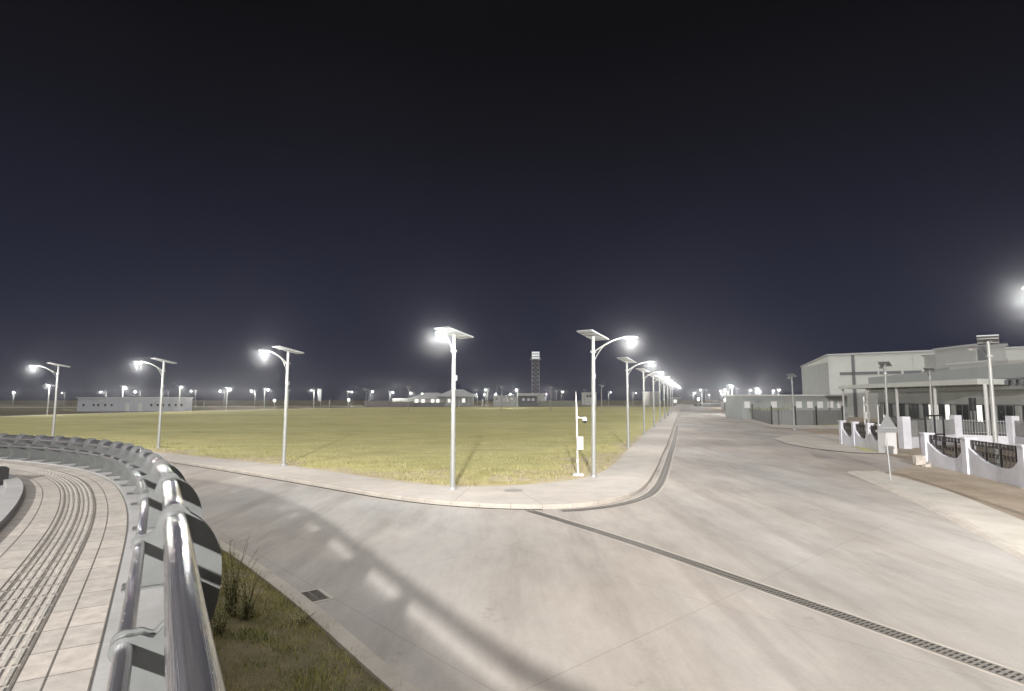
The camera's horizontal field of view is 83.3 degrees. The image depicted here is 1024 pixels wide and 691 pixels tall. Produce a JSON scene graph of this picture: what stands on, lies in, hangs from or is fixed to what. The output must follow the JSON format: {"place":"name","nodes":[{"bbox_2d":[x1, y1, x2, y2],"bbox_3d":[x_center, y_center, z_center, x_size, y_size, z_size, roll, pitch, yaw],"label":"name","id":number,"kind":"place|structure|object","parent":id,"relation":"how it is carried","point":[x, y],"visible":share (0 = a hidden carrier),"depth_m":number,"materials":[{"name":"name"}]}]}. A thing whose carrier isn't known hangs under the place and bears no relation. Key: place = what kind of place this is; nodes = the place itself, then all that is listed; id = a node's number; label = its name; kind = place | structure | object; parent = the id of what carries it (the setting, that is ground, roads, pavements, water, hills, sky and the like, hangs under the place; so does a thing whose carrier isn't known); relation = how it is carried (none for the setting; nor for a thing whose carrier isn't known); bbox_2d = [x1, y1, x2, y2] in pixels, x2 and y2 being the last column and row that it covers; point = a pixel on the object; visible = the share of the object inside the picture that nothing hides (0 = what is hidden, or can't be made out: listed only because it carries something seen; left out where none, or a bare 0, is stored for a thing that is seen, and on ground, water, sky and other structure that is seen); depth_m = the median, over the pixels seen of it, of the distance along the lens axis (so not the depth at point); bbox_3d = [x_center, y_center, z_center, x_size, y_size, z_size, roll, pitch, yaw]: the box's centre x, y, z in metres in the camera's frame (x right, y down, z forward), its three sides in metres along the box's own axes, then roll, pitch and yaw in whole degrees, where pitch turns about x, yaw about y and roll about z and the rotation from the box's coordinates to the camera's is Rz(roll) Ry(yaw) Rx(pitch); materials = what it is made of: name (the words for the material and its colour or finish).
{"place":"outdoors","nodes":[
{"label":"outdoors","id":0,"kind":"place"},
{"bbox_2d":[0,460,128,690],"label":"raised plaza","id":1,"kind":"structure","parent":0,"point":[2,489],"depth_m":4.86,"materials":[{"name":"concrete"}]},
{"bbox_2d":[0,466,8,484],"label":"planter box","id":2,"kind":"object","parent":1,"relation":"on","point":[4,472],"visible":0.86,"depth_m":10.90,"materials":[{"name":"concrete"}]},
{"bbox_2d":[0,473,22,528],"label":"kerb","id":3,"kind":"structure","parent":1,"relation":"on","point":[10,500],"depth_m":8.87,"materials":[{"name":"concrete"}]},
{"bbox_2d":[0,463,94,690],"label":"tactile paving","id":4,"kind":"structure","parent":1,"relation":"on","point":[9,655],"depth_m":5.29,"materials":[{"name":"concrete"}]},
{"bbox_2d":[0,460,127,690],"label":"paving joint","id":5,"kind":"object","parent":1,"relation":"on","point":[66,581],"visible":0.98,"depth_m":5.12,"materials":[{"name":"grey concrete"}]},
{"bbox_2d":[0,457,163,690],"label":"plinth","id":6,"kind":"structure","parent":1,"relation":"on","point":[151,612],"depth_m":4.57,"materials":[{"name":"concrete"}]},
{"bbox_2d":[0,433,225,690],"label":"railing","id":7,"kind":"object","parent":6,"relation":"on","point":[176,554],"visible":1,"depth_m":4.25,"materials":[{"name":"metal"}]},
{"bbox_2d":[0,406,244,407],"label":"road","id":8,"kind":"structure","parent":0,"point":[53,407],"depth_m":199.65,"materials":[{"name":"grey asphalt"}]},
{"bbox_2d":[0,407,370,416],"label":"road","id":9,"kind":"structure","parent":0,"point":[166,411],"depth_m":136.78,"materials":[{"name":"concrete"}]},
{"bbox_2d":[46,384,54,414],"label":"street lamp","id":10,"kind":"object","parent":9,"relation":"on","point":[48,397],"visible":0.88,"depth_m":117.18,"materials":[{"name":"metal"}]},
{"bbox_2d":[210,550,409,690],"bbox_3d":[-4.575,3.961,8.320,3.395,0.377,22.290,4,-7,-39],"label":"grass","id":11,"kind":"structure","parent":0,"point":[281,650],"depth_m":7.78,"materials":[{"name":"green plant"}]},
{"bbox_2d":[210,597,238,637],"bbox_3d":[-4.012,3.727,7.896,0.489,0.569,0.444,0,-5,0],"label":"weed bush","id":12,"kind":"object","parent":11,"relation":"on","point":[219,629],"visible":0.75,"depth_m":7.83,"materials":[{"name":"green plant"}]},
{"bbox_2d":[218,532,258,616],"bbox_3d":[-4.316,3.503,8.793,0.910,1.181,0.695,0,-5,0],"label":"weed bush","id":13,"kind":"object","parent":11,"relation":"on","point":[232,593],"visible":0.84,"depth_m":8.66,"materials":[{"name":"green plant"}]},
{"bbox_2d":[228,566,265,619],"bbox_3d":[-3.961,3.695,8.571,0.599,0.781,0.595,2,-6,-17],"label":"weed bush","id":14,"kind":"object","parent":11,"relation":"on","point":[247,606],"visible":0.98,"depth_m":8.58,"materials":[{"name":"green plant"}]},
{"bbox_2d":[288,609,315,624],"bbox_3d":[-3.108,4.010,8.565,0.348,0.196,0.385,5,-7,-43],"label":"weed bush","id":15,"kind":"object","parent":11,"relation":"on","point":[303,620],"visible":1,"depth_m":8.54,"materials":[{"name":"green plant"}]},
{"bbox_2d":[0,407,671,485],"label":"field","id":16,"kind":"structure","parent":0,"point":[430,424],"depth_m":60.37,"materials":[{"name":"green plant"}]},
{"bbox_2d":[134,358,175,448],"bbox_3d":[-24.694,3.488,38.777,2.639,6.930,3.762,-3,-6,27],"label":"street lamp","id":17,"kind":"object","parent":16,"relation":"on","point":[163,370],"visible":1,"depth_m":39.63,"materials":[{"name":"metal"}]},
{"bbox_2d":[364,401,412,406],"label":"boundary wall","id":18,"kind":"structure","parent":0,"point":[385,403],"depth_m":223.71,"materials":[{"name":"grey concrete"}]},
{"bbox_2d":[150,434,642,485],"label":"verge","id":19,"kind":"structure","parent":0,"point":[611,462],"depth_m":26.60,"materials":[{"name":"green plant"}]},
{"bbox_2d":[29,362,70,436],"bbox_3d":[-37.676,4.080,45.919,2.705,7.104,3.853,-3,-6,28],"label":"street lamp","id":20,"kind":"object","parent":19,"relation":"on","point":[55,404],"visible":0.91,"depth_m":46.80,"materials":[{"name":"metal"}]},
{"bbox_2d":[572,396,586,475],"bbox_3d":[2.986,3.874,25.372,0.655,3.678,0.455,0,-5,0],"label":"cctv pole","id":21,"kind":"object","parent":19,"relation":"on","point":[579,443],"visible":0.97,"depth_m":25.23,"materials":[{"name":"white metal"}]},
{"bbox_2d":[617,357,654,447],"bbox_3d":[9.060,3.502,39.134,3.512,6.982,2.659,-3,-7,30],"label":"street lamp","id":22,"kind":"object","parent":19,"relation":"on","point":[626,360],"visible":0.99,"depth_m":39.66,"materials":[{"name":"metal"}]},
{"bbox_2d":[392,398,411,400],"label":"annex building","id":23,"kind":"structure","parent":0,"point":[400,399],"depth_m":261.81,"materials":[{"name":"white paint"}]},
{"bbox_2d":[153,404,681,502],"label":"pavement","id":24,"kind":"structure","parent":0,"point":[642,451],"depth_m":22.98,"materials":[{"name":"concrete"}]},
{"bbox_2d":[259,345,303,465],"bbox_3d":[-11.715,2.576,28.093,3.453,6.756,2.542,5,-7,-42],"label":"street lamp","id":25,"kind":"object","parent":24,"relation":"on","point":[287,363],"visible":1,"depth_m":29.18,"materials":[{"name":"metal"}]},
{"bbox_2d":[434,326,473,489],"bbox_3d":[-2.224,1.855,20.212,2.552,6.709,3.345,-5,-7,43],"label":"street lamp","id":26,"kind":"object","parent":24,"relation":"on","point":[452,332],"visible":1,"depth_m":21.40,"materials":[{"name":"metal"}]},
{"bbox_2d":[503,489,522,491],"bbox_3d":[0.046,5.275,20.920,0.720,0.031,0.720,0,-5,0],"label":"manhole cover","id":27,"kind":"object","parent":24,"relation":"on","point":[512,490],"visible":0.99,"depth_m":20.88,"materials":[{"name":"concrete"}]},
{"bbox_2d":[577,329,637,477],"bbox_3d":[4.626,2.073,24.310,3.550,7.057,2.687,-3,-6,30],"label":"street lamp","id":28,"kind":"object","parent":24,"relation":"on","point":[593,335],"visible":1,"depth_m":24.82,"materials":[{"name":"metal"}]},
{"bbox_2d":[636,368,663,434],"bbox_3d":[13.513,4.850,53.656,3.538,7.034,2.679,-3,-7,30],"label":"street lamp","id":29,"kind":"object","parent":24,"relation":"on","point":[643,370],"visible":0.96,"depth_m":54.14,"materials":[{"name":"metal"}]},
{"bbox_2d":[647,374,668,427],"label":"street lamp","id":30,"kind":"object","parent":24,"relation":"on","point":[653,376],"visible":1,"depth_m":68.15,"materials":[{"name":"metal"}]},
{"bbox_2d":[654,378,672,422],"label":"street lamp","id":31,"kind":"object","parent":24,"relation":"on","point":[659,380],"visible":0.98,"depth_m":82.26,"materials":[{"name":"metal"}]},
{"bbox_2d":[660,381,674,418],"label":"street lamp","id":32,"kind":"object","parent":24,"relation":"on","point":[664,396],"visible":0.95,"depth_m":96.33,"materials":[{"name":"metal"}]},
{"bbox_2d":[664,383,677,415],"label":"street lamp","id":33,"kind":"object","parent":24,"relation":"on","point":[667,395],"visible":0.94,"depth_m":110.42,"materials":[{"name":"metal"}]},
{"bbox_2d":[413,402,444,406],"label":"boundary wall","id":34,"kind":"structure","parent":0,"point":[428,404],"depth_m":225.20,"materials":[{"name":"grey concrete"}]},
{"bbox_2d":[409,389,477,405],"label":"hip roof building","id":35,"kind":"structure","parent":0,"point":[465,397],"depth_m":260.86,"materials":[{"name":"white"}]},
{"bbox_2d":[0,400,888,472],"bbox_3d":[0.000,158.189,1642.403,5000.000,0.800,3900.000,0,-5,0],"label":"ground","id":36,"kind":"structure","parent":0,"point":[66,406],"depth_m":334.60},
{"bbox_2d":[76,397,193,410],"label":"prefab building","id":37,"kind":"structure","parent":36,"relation":"on","point":[121,403],"depth_m":149.22,"materials":[{"name":"white paint"}]},
{"bbox_2d":[518,393,537,402],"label":"block building","id":38,"kind":"structure","parent":36,"relation":"on","point":[527,397],"depth_m":233.90,"materials":[{"name":"white concrete"}]},
{"bbox_2d":[530,352,540,392],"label":"floodlight tower","id":39,"kind":"structure","parent":36,"relation":"on","point":[535,356],"depth_m":266.65,"materials":[{"name":"metal"}]},
{"bbox_2d":[537,393,544,402],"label":"block building","id":40,"kind":"structure","parent":36,"relation":"on","point":[540,396],"depth_m":237.00,"materials":[{"name":"grey concrete"}]},
{"bbox_2d":[669,397,680,404],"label":"block building","id":41,"kind":"structure","parent":36,"relation":"on","point":[676,400],"depth_m":328.45,"materials":[{"name":"white"}]},
{"bbox_2d":[692,403,720,406],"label":"block building","id":42,"kind":"structure","parent":36,"relation":"on","point":[709,404],"depth_m":228.77,"materials":[{"name":"white concrete"}]},
{"bbox_2d":[749,406,790,410],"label":"hedge","id":43,"kind":"object","parent":36,"relation":"on","point":[770,408],"visible":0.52,"depth_m":86.24,"materials":[{"name":"green plant"}]},
{"bbox_2d":[722,395,850,418],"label":"building","id":44,"kind":"structure","parent":36,"relation":"on","point":[738,406],"depth_m":99.53,"materials":[{"name":"white paint"}]},
{"bbox_2d":[744,401,749,407],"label":"window","id":45,"kind":"structure","parent":44,"relation":"in","point":[746,403],"depth_m":99.39,"materials":[{"name":"white"}]},
{"bbox_2d":[795,401,801,407],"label":"window","id":46,"kind":"structure","parent":44,"relation":"in","point":[798,403],"depth_m":99.39,"materials":[{"name":"white glass"}]},
{"bbox_2d":[806,401,812,407],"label":"window","id":47,"kind":"structure","parent":44,"relation":"in","point":[809,404],"depth_m":99.39,"materials":[{"name":"white glass"}]},
{"bbox_2d":[817,401,822,407],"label":"window","id":48,"kind":"structure","parent":44,"relation":"in","point":[819,403],"depth_m":99.39,"materials":[{"name":"white"}]},
{"bbox_2d":[827,401,833,407],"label":"window","id":49,"kind":"structure","parent":44,"relation":"in","point":[830,404],"depth_m":99.39,"materials":[{"name":"white glass"}]},
{"bbox_2d":[752,404,843,424],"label":"sheet fence","id":50,"kind":"object","parent":36,"relation":"on","point":[805,417],"visible":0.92,"depth_m":76.85,"materials":[{"name":"metal"}]},
{"bbox_2d":[946,358,1023,369],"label":"roof","id":51,"kind":"structure","parent":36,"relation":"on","point":[969,364],"depth_m":78.16,"materials":[{"name":"white paint"}]},
{"bbox_2d":[493,396,516,401],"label":"block building","id":52,"kind":"structure","parent":0,"point":[506,398],"depth_m":253.89,"materials":[{"name":"white paint"}]},
{"bbox_2d":[493,401,516,406],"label":"boundary wall","id":53,"kind":"structure","parent":0,"point":[506,404],"depth_m":224.71,"materials":[{"name":"grey concrete"}]},
{"bbox_2d":[0,0,1023,399],"label":"sky","id":54,"kind":"structure","parent":0,"point":[749,192],"materials":[{"name":"black"}]},
{"bbox_2d":[518,402,537,406],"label":"boundary wall","id":55,"kind":"structure","parent":0,"point":[528,404],"depth_m":225.66,"materials":[{"name":"grey concrete"}]},
{"bbox_2d":[538,401,579,406],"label":"boundary wall","id":56,"kind":"structure","parent":0,"point":[556,403],"depth_m":224.71,"materials":[{"name":"grey concrete"}]},
{"bbox_2d":[582,392,596,404],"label":"block building","id":57,"kind":"structure","parent":0,"point":[586,396],"depth_m":298.75,"materials":[{"name":"white paint"}]},
{"bbox_2d":[170,404,1023,690],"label":"road","id":58,"kind":"structure","parent":0,"point":[432,598],"depth_m":11.08,"materials":[{"name":"concrete"}]},
{"bbox_2d":[300,588,334,602],"bbox_3d":[-3.460,4.351,10.013,0.500,0.016,0.700,4,-7,-38],"label":"drain grate","id":59,"kind":"object","parent":58,"relation":"on","point":[316,595],"visible":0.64,"depth_m":10.02,"materials":[{"name":"metal"}]},
{"bbox_2d":[217,539,420,690],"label":"kerb","id":60,"kind":"structure","parent":58,"relation":"on","point":[369,661],"depth_m":8.19,"materials":[{"name":"concrete"}]},
{"bbox_2d":[169,462,542,510],"bbox_3d":[-28.975,6.891,36.863,71.133,0.001,2.926,-3,-6,32],"label":"gutter slot","id":61,"kind":"object","parent":58,"relation":"on","point":[355,493],"visible":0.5,"depth_m":20.76,"materials":[{"name":"concrete"}]},
{"bbox_2d":[164,404,682,508],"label":"kerb","id":62,"kind":"structure","parent":58,"relation":"on","point":[642,485],"depth_m":20.25,"materials":[{"name":"concrete"}]},
{"bbox_2d":[560,426,678,511],"bbox_3d":[12.421,7.669,45.278,2.710,0.037,59.872,-2,-6,19],"label":"drain channel","id":63,"kind":"object","parent":58,"relation":"on","point":[656,487],"visible":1,"depth_m":22.69,"materials":[{"name":"concrete"}]},
{"bbox_2d":[524,509,1023,685],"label":"drain channel","id":64,"kind":"object","parent":58,"relation":"on","point":[980,664],"visible":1,"depth_m":9.27,"materials":[{"name":"concrete"}]},
{"bbox_2d":[786,374,796,429],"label":"street lamp","id":65,"kind":"object","parent":58,"relation":"on","point":[791,378],"visible":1,"depth_m":65.64,"materials":[{"name":"metal"}]},
{"bbox_2d":[848,471,1023,560],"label":"kerb","id":66,"kind":"structure","parent":58,"relation":"on","point":[1002,544],"depth_m":16.11,"materials":[{"name":"concrete"}]},
{"bbox_2d":[641,392,658,405],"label":"block building","id":67,"kind":"structure","parent":0,"point":[648,398],"depth_m":269.06,"materials":[{"name":"white concrete"}]},
{"bbox_2d":[744,419,838,428],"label":"footway","id":68,"kind":"structure","parent":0,"point":[802,426],"depth_m":72.33,"materials":[{"name":"concrete"}]},
{"bbox_2d":[773,434,889,453],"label":"driveway","id":69,"kind":"structure","parent":0,"point":[825,441],"depth_m":45.58,"materials":[{"name":"concrete"}]},
{"bbox_2d":[838,420,880,450],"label":"boundary wall","id":70,"kind":"structure","parent":69,"relation":"on","point":[868,439],"depth_m":41.15,"materials":[{"name":"concrete"}]},
{"bbox_2d":[853,446,878,451],"bbox_3d":[24.844,7.169,40.280,1.397,0.001,6.851,-2,-6,19],"label":"grass patch","id":71,"kind":"object","parent":69,"relation":"on","point":[864,449],"visible":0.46,"depth_m":39.08,"materials":[{"name":"green plant"}]},
{"bbox_2d":[876,430,896,453],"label":"gate pillar","id":72,"kind":"structure","parent":69,"relation":"on","point":[892,443],"depth_m":36.36,"materials":[{"name":"white paint"}]},
{"bbox_2d":[706,407,1023,519],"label":"verge","id":73,"kind":"structure","parent":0,"point":[1004,497],"depth_m":24.19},
{"bbox_2d":[863,397,869,431],"bbox_3d":[28.045,5.879,45.516,0.360,3.653,0.385,0,-5,0],"label":"cctv pole","id":74,"kind":"object","parent":73,"relation":"on","point":[866,415],"visible":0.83,"depth_m":45.53,"materials":[{"name":"white metal"}]},
{"bbox_2d":[877,361,891,414],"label":"street lamp","id":75,"kind":"object","parent":73,"relation":"on","point":[882,364],"visible":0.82,"depth_m":43.85,"materials":[{"name":"metal"}]},
{"bbox_2d":[800,346,1023,416],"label":"warehouse","id":76,"kind":"structure","parent":73,"relation":"on","point":[827,374],"depth_m":107.06,"materials":[{"name":"white paint"}]},
{"bbox_2d":[912,455,925,464],"bbox_3d":[21.207,5.965,29.998,0.553,0.504,0.450,0,-5,0],"label":"rubble block","id":77,"kind":"object","parent":73,"relation":"on","point":[919,459],"depth_m":29.86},
{"bbox_2d":[923,367,934,419],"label":"street lamp","id":78,"kind":"object","parent":73,"relation":"on","point":[927,369],"visible":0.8,"depth_m":50.82,"materials":[{"name":"metal"}]},
{"bbox_2d":[838,363,1023,435],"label":"canopied building","id":79,"kind":"structure","parent":73,"relation":"on","point":[953,390],"depth_m":61.99,"materials":[{"name":"white paint"}]},
{"bbox_2d":[881,403,884,415],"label":"window","id":80,"kind":"structure","parent":79,"relation":"in","point":[882,404],"depth_m":81.88,"materials":[{"name":"grey glass"}]},
{"bbox_2d":[888,403,892,416],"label":"window","id":81,"kind":"structure","parent":79,"relation":"in","point":[889,404],"depth_m":79.42,"materials":[{"name":"black glass"}]},
{"bbox_2d":[892,403,896,416],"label":"window","id":82,"kind":"structure","parent":79,"relation":"in","point":[893,404],"depth_m":78.24,"materials":[{"name":"grey glass"}]},
{"bbox_2d":[900,403,904,415],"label":"window","id":83,"kind":"structure","parent":79,"relation":"in","point":[902,405],"depth_m":75.95,"materials":[{"name":"black glass"}]},
{"bbox_2d":[905,403,909,416],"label":"window","id":84,"kind":"structure","parent":79,"relation":"in","point":[907,411],"depth_m":74.64,"materials":[{"name":"grey glass"}]},
{"bbox_2d":[909,403,914,418],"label":"window","id":85,"kind":"structure","parent":79,"relation":"in","point":[911,405],"depth_m":73.56,"materials":[{"name":"black glass"}]},
{"bbox_2d":[914,403,919,418],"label":"window","id":86,"kind":"structure","parent":79,"relation":"in","point":[916,406],"depth_m":72.32,"materials":[{"name":"black glass"}]},
{"bbox_2d":[919,404,923,418],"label":"window","id":87,"kind":"structure","parent":79,"relation":"in","point":[921,407],"depth_m":71.10,"materials":[{"name":"grey glass"}]},
{"bbox_2d":[923,404,928,418],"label":"window","id":88,"kind":"structure","parent":79,"relation":"in","point":[926,406],"depth_m":69.90,"materials":[{"name":"black glass"}]},
{"bbox_2d":[939,404,945,419],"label":"window","id":89,"kind":"structure","parent":79,"relation":"in","point":[941,406],"depth_m":66.37,"materials":[{"name":"black glass"}]},
{"bbox_2d":[945,404,950,418],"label":"window","id":90,"kind":"structure","parent":79,"relation":"in","point":[947,406],"depth_m":65.33,"materials":[{"name":"white"}]},
{"bbox_2d":[951,404,956,414],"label":"window","id":91,"kind":"structure","parent":79,"relation":"in","point":[953,406],"depth_m":64.07,"materials":[{"name":"grey glass"}]},
{"bbox_2d":[957,404,963,421],"bbox_3d":[49.038,7.358,63.016,0.170,1.900,1.000,-1,-5,11],"label":"window","id":92,"kind":"structure","parent":79,"relation":"in","point":[959,406],"depth_m":62.81,"materials":[{"name":"black glass"}]},
{"bbox_2d":[963,404,970,421],"bbox_3d":[48.804,7.246,61.833,0.170,1.900,1.000,-1,-5,11],"label":"window","id":93,"kind":"structure","parent":79,"relation":"in","point":[966,411],"depth_m":61.70,"materials":[{"name":"black glass"}]},
{"bbox_2d":[970,411,976,422],"bbox_3d":[48.571,7.134,60.650,0.170,1.900,1.000,-1,-5,11],"label":"window","id":94,"kind":"structure","parent":79,"relation":"in","point":[975,412],"depth_m":60.23,"materials":[{"name":"grey glass"}]},
{"bbox_2d":[976,404,984,422],"bbox_3d":[48.337,7.022,59.466,0.170,1.900,1.000,-1,-5,11],"label":"window","id":95,"kind":"structure","parent":79,"relation":"in","point":[980,409],"depth_m":59.28,"materials":[{"name":"white glass"}]},
{"bbox_2d":[983,404,990,422],"bbox_3d":[48.104,6.911,58.283,0.170,1.900,1.000,-1,-5,11],"label":"window","id":96,"kind":"structure","parent":79,"relation":"in","point":[983,404],"depth_m":57.89,"materials":[{"name":"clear glass"}]},
{"bbox_2d":[995,404,999,423],"bbox_3d":[47.871,6.799,57.099,0.170,1.900,1.000,-1,-5,11],"label":"window","id":97,"kind":"structure","parent":79,"relation":"in","point":[996,405],"depth_m":56.66,"materials":[{"name":"grey glass"}]},
{"bbox_2d":[998,405,1006,423],"bbox_3d":[47.637,6.687,55.916,0.170,1.900,1.000,-1,-5,11],"label":"window","id":98,"kind":"structure","parent":79,"relation":"in","point":[1002,408],"depth_m":55.82,"materials":[{"name":"black glass"}]},
{"bbox_2d":[1006,405,1014,415],"bbox_3d":[47.404,6.575,54.733,0.170,1.900,1.000,-1,-5,11],"label":"window","id":99,"kind":"structure","parent":79,"relation":"in","point":[1010,408],"depth_m":54.64,"materials":[{"name":"black glass"}]},
{"bbox_2d":[1015,405,1023,424],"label":"window","id":100,"kind":"structure","parent":79,"relation":"in","point":[1019,411],"depth_m":53.30,"materials":[{"name":"grey glass"}]},
{"bbox_2d":[924,415,945,445],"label":"metal gate","id":101,"kind":"structure","parent":73,"relation":"on","point":[934,425],"depth_m":40.14,"materials":[{"name":"metal"}]},
{"bbox_2d":[897,415,1023,448],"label":"bar fence","id":102,"kind":"object","parent":73,"relation":"on","point":[1013,433],"visible":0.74,"depth_m":41.59,"materials":[{"name":"metal"}]},
{"bbox_2d":[968,398,976,434],"bbox_3d":[35.002,5.749,43.653,0.500,3.561,0.140,0,-5,0],"label":"post","id":103,"kind":"object","parent":73,"relation":"on","point":[972,405],"visible":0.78,"depth_m":43.70,"materials":[{"name":"metal"}]},
{"bbox_2d":[967,334,999,464],"bbox_3d":[21.580,2.729,25.996,1.006,6.220,2.694,-3,-6,29],"label":"street lamp","id":104,"kind":"object","parent":73,"relation":"on","point":[987,340],"visible":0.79,"depth_m":25.51,"materials":[{"name":"metal"}]},
{"bbox_2d":[856,471,1023,549],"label":"pavement","id":105,"kind":"structure","parent":0,"point":[1005,526],"depth_m":17.93,"materials":[{"name":"concrete"}]},
{"bbox_2d":[877,413,898,479],"bbox_3d":[15.895,4.253,24.328,0.958,2.810,0.122,0,-5,0],"label":"road sign","id":106,"kind":"object","parent":105,"relation":"on","point":[887,425],"visible":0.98,"depth_m":24.35,"materials":[{"name":"metal"}]},
{"bbox_2d":[932,344,1007,370],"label":"roof plant room","id":107,"kind":"object","parent":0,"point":[953,354],"visible":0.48,"depth_m":86.53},
{"bbox_2d":[919,432,1023,488],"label":"boundary wall","id":108,"kind":"structure","parent":0,"point":[967,457],"depth_m":25.63,"materials":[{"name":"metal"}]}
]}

